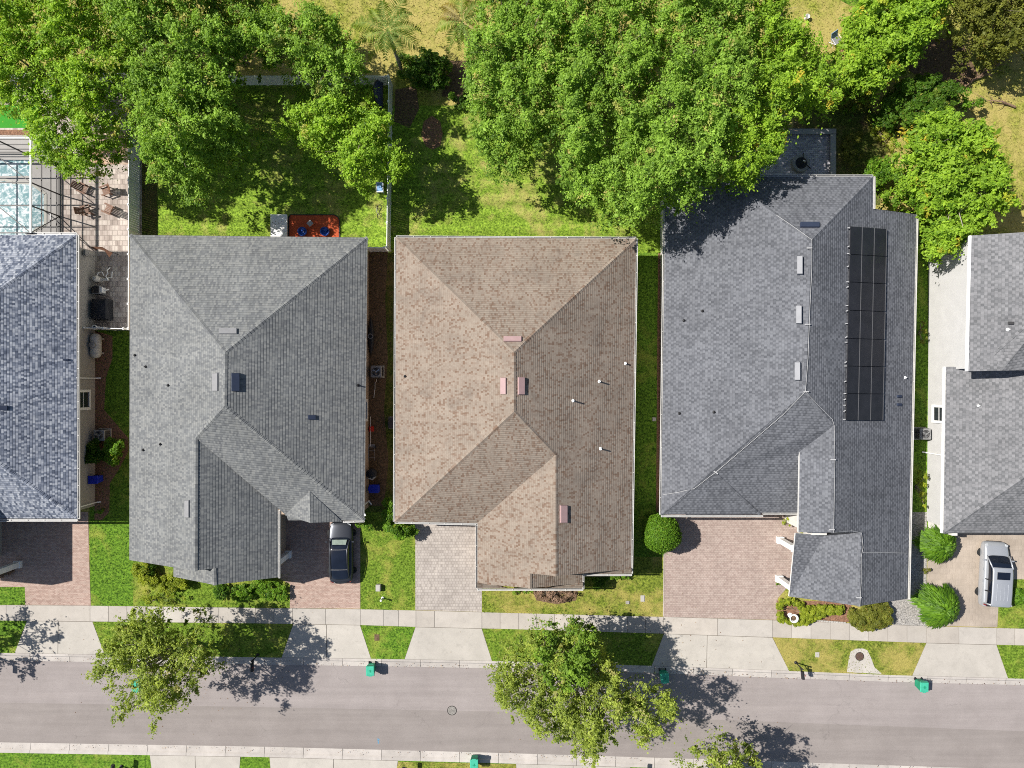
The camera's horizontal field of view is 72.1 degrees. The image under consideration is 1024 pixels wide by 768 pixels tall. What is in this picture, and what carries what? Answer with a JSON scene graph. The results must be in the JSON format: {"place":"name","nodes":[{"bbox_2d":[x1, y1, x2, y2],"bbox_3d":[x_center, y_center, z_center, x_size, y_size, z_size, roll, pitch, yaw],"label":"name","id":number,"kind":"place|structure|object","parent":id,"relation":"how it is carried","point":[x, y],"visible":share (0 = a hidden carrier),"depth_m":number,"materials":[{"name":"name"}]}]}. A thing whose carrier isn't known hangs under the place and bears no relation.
{"place":"outdoors","nodes":[
{"label":"outdoors","id":0,"kind":"place"},
{"bbox_2d":[0,587,24,604],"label":"lawn","id":1,"kind":"structure","parent":0,"point":[18,592],"depth_m":54.99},
{"bbox_2d":[0,621,26,652],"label":"lawn","id":2,"kind":"structure","parent":0,"point":[9,632],"depth_m":54.99,"materials":[{"name":"plant"}]},
{"bbox_2d":[0,160,29,175],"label":"spa water","id":3,"kind":"structure","parent":0,"point":[21,167],"depth_m":54.95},
{"bbox_2d":[0,181,43,234],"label":"pool water","id":4,"kind":"structure","parent":0,"point":[14,194],"depth_m":54.95,"materials":[{"name":"liquid"}]},
{"bbox_2d":[0,136,60,231],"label":"pool deck","id":5,"kind":"structure","parent":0,"point":[36,175],"depth_m":54.96,"materials":[{"name":"concrete"}]},
{"bbox_2d":[0,137,59,233],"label":"pool cage","id":6,"kind":"object","parent":5,"relation":"on","point":[19,153],"visible":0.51,"depth_m":52.63,"materials":[{"name":"white metal"}]},
{"bbox_2d":[0,512,90,605],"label":"driveway","id":7,"kind":"structure","parent":0,"point":[54,558],"depth_m":54.98,"materials":[{"name":"brick"}]},
{"bbox_2d":[15,621,103,653],"bbox_3d":[-35.325,19.820,55.013,7.010,0.074,2.606,0,90,0],"label":"driveway apron","id":8,"kind":"object","parent":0,"point":[52,637],"visible":0.93,"depth_m":54.98,"materials":[{"name":"concrete"}]},
{"bbox_2d":[0,82,141,251],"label":"patio","id":9,"kind":"structure","parent":0,"point":[98,228],"depth_m":54.97,"materials":[{"name":"stone"}]},
{"bbox_2d":[0,105,37,127],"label":"artificial turf","id":10,"kind":"structure","parent":9,"relation":"on","point":[6,122],"depth_m":54.97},
{"bbox_2d":[89,330,129,519],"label":"lawn","id":11,"kind":"structure","parent":0,"point":[120,378],"depth_m":54.98,"materials":[{"name":"plant"}]},
{"bbox_2d":[95,331,127,519],"bbox_3d":[-31.275,3.225,54.974,2.650,0.001,14.750,0,90,0],"label":"mulch bed","id":12,"kind":"object","parent":11,"relation":"on","point":[100,421],"visible":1,"depth_m":54.97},
{"bbox_2d":[89,520,132,605],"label":"lawn","id":13,"kind":"structure","parent":0,"point":[121,588],"depth_m":54.99,"materials":[{"name":"plant"}]},
{"bbox_2d":[94,246,127,327],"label":"patio","id":14,"kind":"structure","parent":0,"point":[116,284],"depth_m":54.97,"materials":[{"name":"stone"}]},
{"bbox_2d":[92,299,112,319],"bbox_3d":[-31.700,-5.750,54.444,1.196,1.109,1.612,0,90,0],"label":"covered grill","id":15,"kind":"object","parent":14,"relation":"on","point":[102,309],"visible":1,"depth_m":53.96,"materials":[{"name":"black fabric"}]},
{"bbox_2d":[142,108,156,234],"bbox_3d":[-28.400,-16.000,54.979,1.400,0.001,12.000,0,90,0],"label":"mulch bed","id":16,"kind":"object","parent":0,"point":[147,225],"depth_m":54.98,"materials":[{"name":"soil"}]},
{"bbox_2d":[93,622,292,657],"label":"lawn","id":17,"kind":"structure","parent":0,"point":[241,646],"depth_m":54.99,"materials":[{"name":"plant"}]},
{"bbox_2d":[150,755,239,767],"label":"driveway apron","id":18,"kind":"object","parent":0,"point":[157,761],"visible":1,"depth_m":54.98,"materials":[{"name":"concrete"}]},
{"bbox_2d":[133,561,289,607],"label":"lawn","id":19,"kind":"structure","parent":0,"point":[194,600],"depth_m":54.99,"materials":[{"name":"plant"}]},
{"bbox_2d":[130,562,189,593],"bbox_3d":[-27.227,15.038,54.445,4.665,1.212,2.019,21,90,0],"label":"flowering shrub","id":20,"kind":"object","parent":19,"relation":"on","point":[170,586],"visible":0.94,"depth_m":54.18,"materials":[{"name":"green plant"}]},
{"bbox_2d":[227,583,256,602],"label":"shrub","id":21,"kind":"object","parent":19,"relation":"on","point":[243,591],"visible":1,"depth_m":54.46,"materials":[{"name":"green plant"}]},
{"bbox_2d":[250,578,287,601],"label":"shrub","id":22,"kind":"object","parent":19,"relation":"on","point":[264,589],"visible":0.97,"depth_m":54.41,"materials":[{"name":"green plant"}]},
{"bbox_2d":[156,83,391,252],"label":"lawn","id":23,"kind":"structure","parent":0,"point":[340,191],"depth_m":54.98,"materials":[{"name":"plant"}]},
{"bbox_2d":[167,75,388,85],"bbox_3d":[-19.050,-23.350,54.133,19.450,1.735,0.150,0,90,0],"label":"vinyl fence","id":24,"kind":"object","parent":23,"relation":"on","point":[268,80],"visible":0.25,"depth_m":54.14,"materials":[{"name":"plastic"}]},
{"bbox_2d":[271,214,287,236],"bbox_3d":[-18.100,-12.150,54.813,1.300,0.354,2.050,0,90,0],"label":"storage bench","id":25,"kind":"object","parent":23,"relation":"on","point":[279,224],"visible":0.79,"depth_m":54.65,"materials":[{"name":"white plastic"}]},
{"bbox_2d":[288,214,339,236],"bbox_3d":[-15.435,-11.917,54.950,4.040,0.080,2.636,0,90,0],"label":"play mat","id":26,"kind":"object","parent":23,"relation":"on","point":[320,221],"visible":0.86,"depth_m":54.94,"materials":[{"name":"red plastic"}]},
{"bbox_2d":[271,88,420,200],"bbox_3d":[-11.549,-17.814,51.280,10.327,7.539,7.275,34,90,0],"label":"oak tree","id":27,"kind":"object","parent":23,"relation":"on","point":[356,153],"visible":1,"depth_m":49.36,"materials":[{"name":"green plant"}]},
{"bbox_2d":[280,516,359,608],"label":"driveway","id":28,"kind":"structure","parent":0,"point":[306,566],"depth_m":54.98,"materials":[{"name":"brick"}]},
{"bbox_2d":[325,521,356,583],"bbox_3d":[-13.200,12.999,54.245,2.289,1.458,4.755,-1,90,0],"label":"parked car","id":29,"kind":"object","parent":28,"relation":"on","point":[341,569],"visible":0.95,"depth_m":53.97,"materials":[{"name":"grey paint"}]},
{"bbox_2d":[0,753,641,767],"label":"verge","id":30,"kind":"structure","parent":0,"point":[27,760],"depth_m":55.00,"materials":[{"name":"plant"}]},
{"bbox_2d":[282,624,370,658],"bbox_3d":[-14.500,20.104,55.013,6.960,0.074,2.677,0,90,0],"label":"driveway apron","id":31,"kind":"object","parent":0,"point":[309,641],"visible":1,"depth_m":54.98,"materials":[{"name":"concrete"}]},
{"bbox_2d":[270,757,397,767],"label":"driveway apron","id":32,"kind":"object","parent":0,"point":[302,763],"visible":1,"depth_m":54.98,"materials":[{"name":"concrete"}]},
{"bbox_2d":[365,253,393,511],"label":"lawn","id":33,"kind":"structure","parent":0,"point":[390,330],"depth_m":54.98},
{"bbox_2d":[369,252,387,505],"bbox_3d":[-10.475,-0.450,54.974,1.650,0.001,19.900,0,90,0],"label":"soil patch","id":34,"kind":"object","parent":33,"relation":"on","point":[376,406],"visible":0.78,"depth_m":54.97,"materials":[{"name":"soil"}]},
{"bbox_2d":[360,512,414,609],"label":"lawn","id":35,"kind":"structure","parent":0,"point":[407,559],"depth_m":54.99,"materials":[{"name":"plant"}]},
{"bbox_2d":[360,625,414,658],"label":"lawn","id":36,"kind":"structure","parent":0,"point":[387,638],"depth_m":54.99,"materials":[{"name":"plant"}]},
{"bbox_2d":[156,85,668,261],"bbox_3d":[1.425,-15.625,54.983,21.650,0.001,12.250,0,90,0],"label":"lawn","id":37,"kind":"structure","parent":0,"point":[438,184],"depth_m":54.98,"materials":[{"name":"plant"}]},
{"bbox_2d":[394,87,418,127],"bbox_3d":[-8.225,-21.625,54.974,1.950,0.001,3.250,0,90,0],"label":"mulch bed","id":38,"kind":"object","parent":37,"relation":"on","point":[406,98],"visible":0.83,"depth_m":54.97,"materials":[{"name":"soil"}]},
{"bbox_2d":[421,116,442,149],"bbox_3d":[-6.250,-19.625,54.974,1.700,0.001,2.650,0,90,0],"label":"mulch bed","id":39,"kind":"object","parent":37,"relation":"on","point":[427,127],"visible":1,"depth_m":54.97,"materials":[{"name":"soil"}]},
{"bbox_2d":[415,522,481,611],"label":"driveway","id":40,"kind":"structure","parent":0,"point":[445,567],"depth_m":54.98,"materials":[{"name":"brick"}]},
{"bbox_2d":[405,627,491,660],"bbox_3d":[-4.975,20.309,55.013,6.810,0.074,2.631,0,90,0],"label":"driveway apron","id":41,"kind":"object","parent":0,"point":[428,643],"visible":1,"depth_m":54.98,"materials":[{"name":"concrete"}]},
{"bbox_2d":[397,762,515,767],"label":"lawn","id":42,"kind":"structure","parent":0,"point":[429,765],"depth_m":54.98,"materials":[{"name":"plant"}]},
{"bbox_2d":[397,552,925,767],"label":"grass","id":43,"kind":"structure","parent":42,"relation":"on","point":[661,611],"depth_m":54.97,"materials":[{"name":"plant"}]},
{"bbox_2d":[0,703,1023,767],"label":"road","id":44,"kind":"structure","parent":0,"point":[458,731],"depth_m":55.10,"materials":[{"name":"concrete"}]},
{"bbox_2d":[0,661,1023,730],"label":"road","id":45,"kind":"structure","parent":0,"point":[910,704],"depth_m":55.10,"materials":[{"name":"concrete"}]},
{"bbox_2d":[0,653,1023,684],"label":"kerb","id":46,"kind":"structure","parent":45,"relation":"on","point":[481,664],"depth_m":55.08,"materials":[{"name":"concrete"}]},
{"bbox_2d":[0,605,1023,644],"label":"sidewalk","id":47,"kind":"structure","parent":0,"point":[763,628],"depth_m":54.97,"materials":[{"name":"concrete"}]},
{"bbox_2d":[0,0,1023,659],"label":"field","id":48,"kind":"structure","parent":0,"point":[814,8],"depth_m":55.00,"materials":[{"name":"yellow plant"}]},
{"bbox_2d":[0,232,100,573],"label":"house","id":49,"kind":"structure","parent":48,"relation":"on","point":[47,390],"depth_m":51.18,"materials":[{"name":"grey"}]},
{"bbox_2d":[0,0,159,184],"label":"oak tree","id":50,"kind":"object","parent":48,"relation":"on","point":[58,32],"visible":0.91,"depth_m":47.36,"materials":[{"name":"green plant"}]},
{"bbox_2d":[84,438,104,463],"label":"side shrub","id":51,"kind":"object","parent":48,"relation":"on","point":[95,451],"visible":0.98,"depth_m":53.77,"materials":[{"name":"green plant"}]},
{"bbox_2d":[101,436,125,466],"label":"side shrub","id":52,"kind":"object","parent":48,"relation":"on","point":[112,449],"visible":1,"depth_m":53.58,"materials":[{"name":"green plant"}]},
{"bbox_2d":[127,90,140,329],"bbox_3d":[-29.075,-13.600,54.133,0.150,1.735,18.950,0,90,0],"label":"vinyl fence","id":53,"kind":"object","parent":48,"relation":"on","point":[134,186],"visible":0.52,"depth_m":53.93,"materials":[{"name":"plastic"}]},
{"bbox_2d":[81,594,231,738],"bbox_3d":[-24.899,19.241,50.678,9.226,8.745,8.100,-42,90,0],"label":"street tree","id":54,"kind":"object","parent":48,"relation":"on","point":[126,662],"visible":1,"depth_m":47.83,"materials":[{"name":"green plant"}]},
{"bbox_2d":[81,0,274,211],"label":"oak tree","id":55,"kind":"object","parent":48,"relation":"on","point":[157,73],"visible":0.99,"depth_m":46.70,"materials":[{"name":"green plant"}]},
{"bbox_2d":[199,0,291,84],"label":"oak tree","id":56,"kind":"object","parent":48,"relation":"on","point":[240,42],"visible":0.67,"depth_m":48.39,"materials":[{"name":"green plant"}]},
{"bbox_2d":[129,234,371,585],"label":"house","id":57,"kind":"structure","parent":48,"relation":"on","point":[249,394],"depth_m":50.34,"materials":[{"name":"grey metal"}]},
{"bbox_2d":[242,0,379,115],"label":"oak tree","id":58,"kind":"object","parent":48,"relation":"on","point":[289,41],"visible":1,"depth_m":48.09,"materials":[{"name":"green plant"}]},
{"bbox_2d":[349,0,425,70],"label":"palm tree","id":59,"kind":"object","parent":48,"relation":"on","point":[394,35],"visible":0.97,"depth_m":49.58,"materials":[{"name":"green plant"}]},
{"bbox_2d":[386,76,392,251],"bbox_3d":[-9.425,-16.825,54.133,0.152,1.735,13.003,1,90,0],"label":"vinyl fence","id":60,"kind":"object","parent":48,"relation":"on","point":[388,197],"visible":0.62,"depth_m":54.06,"materials":[{"name":"plastic"}]},
{"bbox_2d":[381,496,418,540],"bbox_3d":[-8.984,10.518,53.999,2.011,2.097,3.809,-39,90,0],"label":"round shrub","id":61,"kind":"object","parent":48,"relation":"on","point":[400,532],"visible":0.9,"depth_m":53.48,"materials":[{"name":"green plant"}]},
{"bbox_2d":[396,46,452,90],"bbox_3d":[-6.723,-24.055,53.980,4.453,2.144,3.352,0,90,0],"label":"broadleaf shrub","id":62,"kind":"object","parent":48,"relation":"on","point":[432,63],"visible":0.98,"depth_m":53.54,"materials":[{"name":"green plant"}]},
{"bbox_2d":[442,61,472,99],"bbox_3d":[-4.263,-23.712,54.974,2.282,0.001,3.260,4,90,0],"label":"mulch bed","id":63,"kind":"object","parent":48,"relation":"on","point":[455,85],"visible":0.4,"depth_m":54.97,"materials":[{"name":"wood"}]},
{"bbox_2d":[433,0,490,55],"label":"palm tree","id":64,"kind":"object","parent":48,"relation":"on","point":[463,26],"visible":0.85,"depth_m":50.88,"materials":[{"name":"green plant"}]},
{"bbox_2d":[140,107,886,510],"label":"grass","id":65,"kind":"structure","parent":48,"relation":"on","point":[390,295],"depth_m":54.96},
{"bbox_2d":[393,236,637,590],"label":"house","id":66,"kind":"structure","parent":48,"relation":"on","point":[514,399],"depth_m":50.36,"materials":[{"name":"beige"}]},
{"bbox_2d":[454,0,578,188],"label":"oak tree","id":67,"kind":"object","parent":48,"relation":"on","point":[521,16],"visible":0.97,"depth_m":47.59,"materials":[{"name":"green plant"}]},
{"bbox_2d":[95,512,1023,678],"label":"grass","id":68,"kind":"structure","parent":48,"relation":"on","point":[405,607],"depth_m":54.97,"materials":[{"name":"plant"}]},
{"bbox_2d":[528,611,601,692],"bbox_3d":[3.733,18.079,50.502,5.286,9.096,5.734,0,90,0],"label":"evergreen tree","id":69,"kind":"object","parent":48,"relation":"on","point":[572,671],"visible":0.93,"depth_m":47.23,"materials":[{"name":"green plant"}]},
{"bbox_2d":[483,610,686,767],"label":"street tree","id":70,"kind":"object","parent":48,"relation":"on","point":[569,718],"visible":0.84,"depth_m":48.14,"materials":[{"name":"green plant"}]},
{"bbox_2d":[543,0,676,213],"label":"oak tree","id":71,"kind":"object","parent":48,"relation":"on","point":[616,52],"visible":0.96,"depth_m":46.58,"materials":[{"name":"green plant"}]},
{"bbox_2d":[585,0,763,236],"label":"oak tree","id":72,"kind":"object","parent":48,"relation":"on","point":[705,119],"visible":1,"depth_m":45.34,"materials":[{"name":"green plant"}]},
{"bbox_2d":[670,725,762,767],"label":"street tree","id":73,"kind":"object","parent":48,"relation":"on","point":[714,758],"visible":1,"depth_m":49.87,"materials":[{"name":"green plant"}]},
{"bbox_2d":[704,0,847,199],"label":"oak tree","id":74,"kind":"object","parent":48,"relation":"on","point":[793,70],"visible":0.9,"depth_m":46.25,"materials":[{"name":"green plant"}]},
{"bbox_2d":[659,175,917,606],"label":"house","id":75,"kind":"structure","parent":48,"relation":"on","point":[754,307],"depth_m":49.94,"materials":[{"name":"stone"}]},
{"bbox_2d":[843,226,886,419],"bbox_3d":[24.884,-4.254,49.560,3.968,1.817,13.702,0,90,0],"label":"solar array","id":76,"kind":"object","parent":75,"relation":"on","point":[866,325],"visible":1,"depth_m":49.61,"materials":[{"name":"glass"}]},
{"bbox_2d":[776,600,850,621],"bbox_3d":[23.575,17.750,54.972,5.850,0.001,1.700,0,90,0],"label":"mulch bed","id":77,"kind":"object","parent":48,"relation":"on","point":[786,610],"visible":0.4,"depth_m":54.97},
{"bbox_2d":[776,597,844,627],"bbox_3d":[23.146,17.681,54.622,5.559,0.863,2.272,0,90,0],"label":"garden hedge","id":78,"kind":"object","parent":77,"relation":"on","point":[808,613],"visible":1,"depth_m":54.38,"materials":[{"name":"green plant"}]},
{"bbox_2d":[839,88,875,112],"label":"tall shrub","id":79,"kind":"object","parent":48,"relation":"on","point":[853,101],"visible":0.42,"depth_m":53.31,"materials":[{"name":"green plant"}]},
{"bbox_2d":[847,602,893,631],"bbox_3d":[27.627,17.916,54.279,3.600,1.534,2.534,0,90,0],"label":"round shrub","id":80,"kind":"object","parent":48,"relation":"on","point":[868,618],"visible":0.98,"depth_m":53.92,"materials":[{"name":"green plant"}]},
{"bbox_2d":[863,155,895,189],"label":"tall shrub","id":81,"kind":"object","parent":48,"relation":"on","point":[883,174],"visible":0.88,"depth_m":53.16,"materials":[{"name":"green plant"}]},
{"bbox_2d":[814,0,954,120],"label":"broadleaf tree","id":82,"kind":"object","parent":48,"relation":"on","point":[876,34],"visible":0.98,"depth_m":50.23,"materials":[{"name":"green plant"}]},
{"bbox_2d":[888,512,926,625],"bbox_3d":[30.700,14.450,54.971,3.400,0.001,8.900,0,90,0],"label":"rock bed","id":83,"kind":"object","parent":48,"relation":"on","point":[918,521],"visible":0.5,"depth_m":54.97,"materials":[{"name":"gravel"}]},
{"bbox_2d":[870,72,965,135],"bbox_3d":[30.654,-21.332,53.455,5.899,3.188,4.407,-43,90,0],"label":"tall shrub","id":84,"kind":"object","parent":48,"relation":"on","point":[933,91],"visible":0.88,"depth_m":52.65,"materials":[{"name":"green plant"}]},
{"bbox_2d":[909,38,977,86],"bbox_3d":[33.750,-24.750,54.975,5.500,0.001,4.500,0,90,0],"label":"soil patch","id":85,"kind":"object","parent":48,"relation":"on","point":[937,59],"visible":0.5,"depth_m":54.98,"materials":[{"name":"soil"}]},
{"bbox_2d":[875,106,1022,269],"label":"broadleaf tree","id":86,"kind":"object","parent":48,"relation":"on","point":[949,169],"visible":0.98,"depth_m":50.12,"materials":[{"name":"green plant"}]},
{"bbox_2d":[955,87,985,111],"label":"tall shrub","id":87,"kind":"object","parent":48,"relation":"on","point":[967,104],"visible":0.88,"depth_m":53.53,"materials":[{"name":"green plant"}]},
{"bbox_2d":[922,232,1023,535],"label":"house","id":88,"kind":"structure","parent":48,"relation":"on","point":[975,463],"depth_m":50.81,"materials":[{"name":"grey"}]},
{"bbox_2d":[933,0,1023,79],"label":"feathery tree","id":89,"kind":"object","parent":48,"relation":"on","point":[985,16],"visible":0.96,"depth_m":50.38,"materials":[{"name":"green plant"}]},
{"bbox_2d":[482,557,662,616],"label":"lawn","id":90,"kind":"structure","parent":0,"point":[645,584],"depth_m":54.99,"materials":[{"name":"plant"}]},
{"bbox_2d":[482,628,662,665],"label":"lawn","id":91,"kind":"structure","parent":0,"point":[645,640],"depth_m":54.99,"materials":[{"name":"plant"}]},
{"bbox_2d":[633,253,663,556],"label":"lawn","id":92,"kind":"structure","parent":0,"point":[649,399],"depth_m":54.98,"materials":[{"name":"plant"}]},
{"bbox_2d":[656,253,660,511],"bbox_3d":[11.675,-0.125,54.974,0.850,0.001,20.250,0,90,0],"label":"mulch bed","id":93,"kind":"object","parent":92,"relation":"on","point":[658,385],"visible":0.4,"depth_m":54.97,"materials":[{"name":"wood"}]},
{"bbox_2d":[641,513,681,553],"bbox_3d":[11.318,11.299,53.364,3.084,3.332,3.072,0,90,0],"label":"clipped tree","id":94,"kind":"object","parent":92,"relation":"on","point":[661,534],"visible":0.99,"depth_m":52.36,"materials":[{"name":"green plant"}]},
{"bbox_2d":[652,634,788,670],"bbox_3d":[16.322,20.928,55.013,10.718,0.074,2.538,2,90,0],"label":"driveway apron","id":95,"kind":"object","parent":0,"point":[733,652],"visible":1,"depth_m":54.98,"materials":[{"name":"concrete"}]},
{"bbox_2d":[664,513,797,619],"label":"driveway","id":96,"kind":"structure","parent":0,"point":[724,567],"depth_m":54.98,"materials":[{"name":"brick"}]},
{"bbox_2d":[736,134,829,174],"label":"patio","id":97,"kind":"structure","parent":0,"point":[782,166],"depth_m":54.97,"materials":[{"name":"stone"}]},
{"bbox_2d":[755,129,835,174],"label":"garden wall","id":98,"kind":"structure","parent":97,"relation":"on","point":[832,132],"depth_m":54.54,"materials":[{"name":"concrete"}]},
{"bbox_2d":[794,105,886,204],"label":"lawn","id":99,"kind":"structure","parent":0,"point":[843,167],"depth_m":54.98,"materials":[{"name":"plant"}]},
{"bbox_2d":[839,130,863,166],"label":"undergrowth shrub","id":100,"kind":"object","parent":99,"relation":"on","point":[847,145],"visible":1,"depth_m":54.47,"materials":[{"name":"green plant"}]},
{"bbox_2d":[773,637,924,675],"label":"lawn","id":101,"kind":"structure","parent":0,"point":[827,645],"depth_m":54.99,"materials":[{"name":"plant"}]},
{"bbox_2d":[847,648,880,673],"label":"inlet slab","id":102,"kind":"structure","parent":101,"relation":"on","point":[866,663],"depth_m":54.98,"materials":[{"name":"concrete"}]},
{"bbox_2d":[896,211,933,527],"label":"lawn","id":103,"kind":"structure","parent":0,"point":[922,294],"depth_m":54.98,"materials":[{"name":"plant"}]},
{"bbox_2d":[912,643,1007,677],"bbox_3d":[35.000,21.607,55.013,7.460,0.074,2.728,0,90,0],"label":"driveway apron","id":104,"kind":"object","parent":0,"point":[960,660],"visible":1,"depth_m":54.98,"materials":[{"name":"concrete"}]},
{"bbox_2d":[926,528,1023,626],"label":"driveway","id":105,"kind":"structure","parent":0,"point":[958,572],"depth_m":54.98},
{"bbox_2d":[907,582,960,628],"bbox_3d":[32.434,17.019,53.679,4.042,2.698,3.784,0,90,0],"label":"feathery shrub","id":106,"kind":"object","parent":105,"relation":"on","point":[939,606],"visible":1,"depth_m":53.06,"materials":[{"name":"green plant"}]},
{"bbox_2d":[911,524,956,564],"bbox_3d":[32.554,12.151,53.823,3.241,2.409,3.316,35,90,0],"label":"feathery shrub","id":107,"kind":"object","parent":105,"relation":"on","point":[936,545],"visible":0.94,"depth_m":53.30,"materials":[{"name":"green plant"}]},
{"bbox_2d":[975,540,1014,607],"bbox_3d":[37.150,14.643,54.071,2.390,1.806,5.007,3,90,0],"label":"minivan","id":108,"kind":"object","parent":105,"relation":"on","point":[994,588],"visible":1,"depth_m":53.58,"materials":[{"name":"silver metal"}]},
{"bbox_2d":[997,645,1023,678],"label":"lawn","id":109,"kind":"structure","parent":0,"point":[1016,659],"depth_m":54.99,"materials":[{"name":"plant"}]},
{"bbox_2d":[997,579,1023,628],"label":"lawn","id":110,"kind":"structure","parent":0,"point":[1004,613],"depth_m":54.99,"materials":[{"name":"plant"}]},
{"label":"ground","id":111,"kind":"structure","parent":0,"visible":0},
{"bbox_2d":[0,742,956,767],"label":"kerb","id":112,"kind":"structure","parent":111,"relation":"on","point":[288,752],"depth_m":55.08,"materials":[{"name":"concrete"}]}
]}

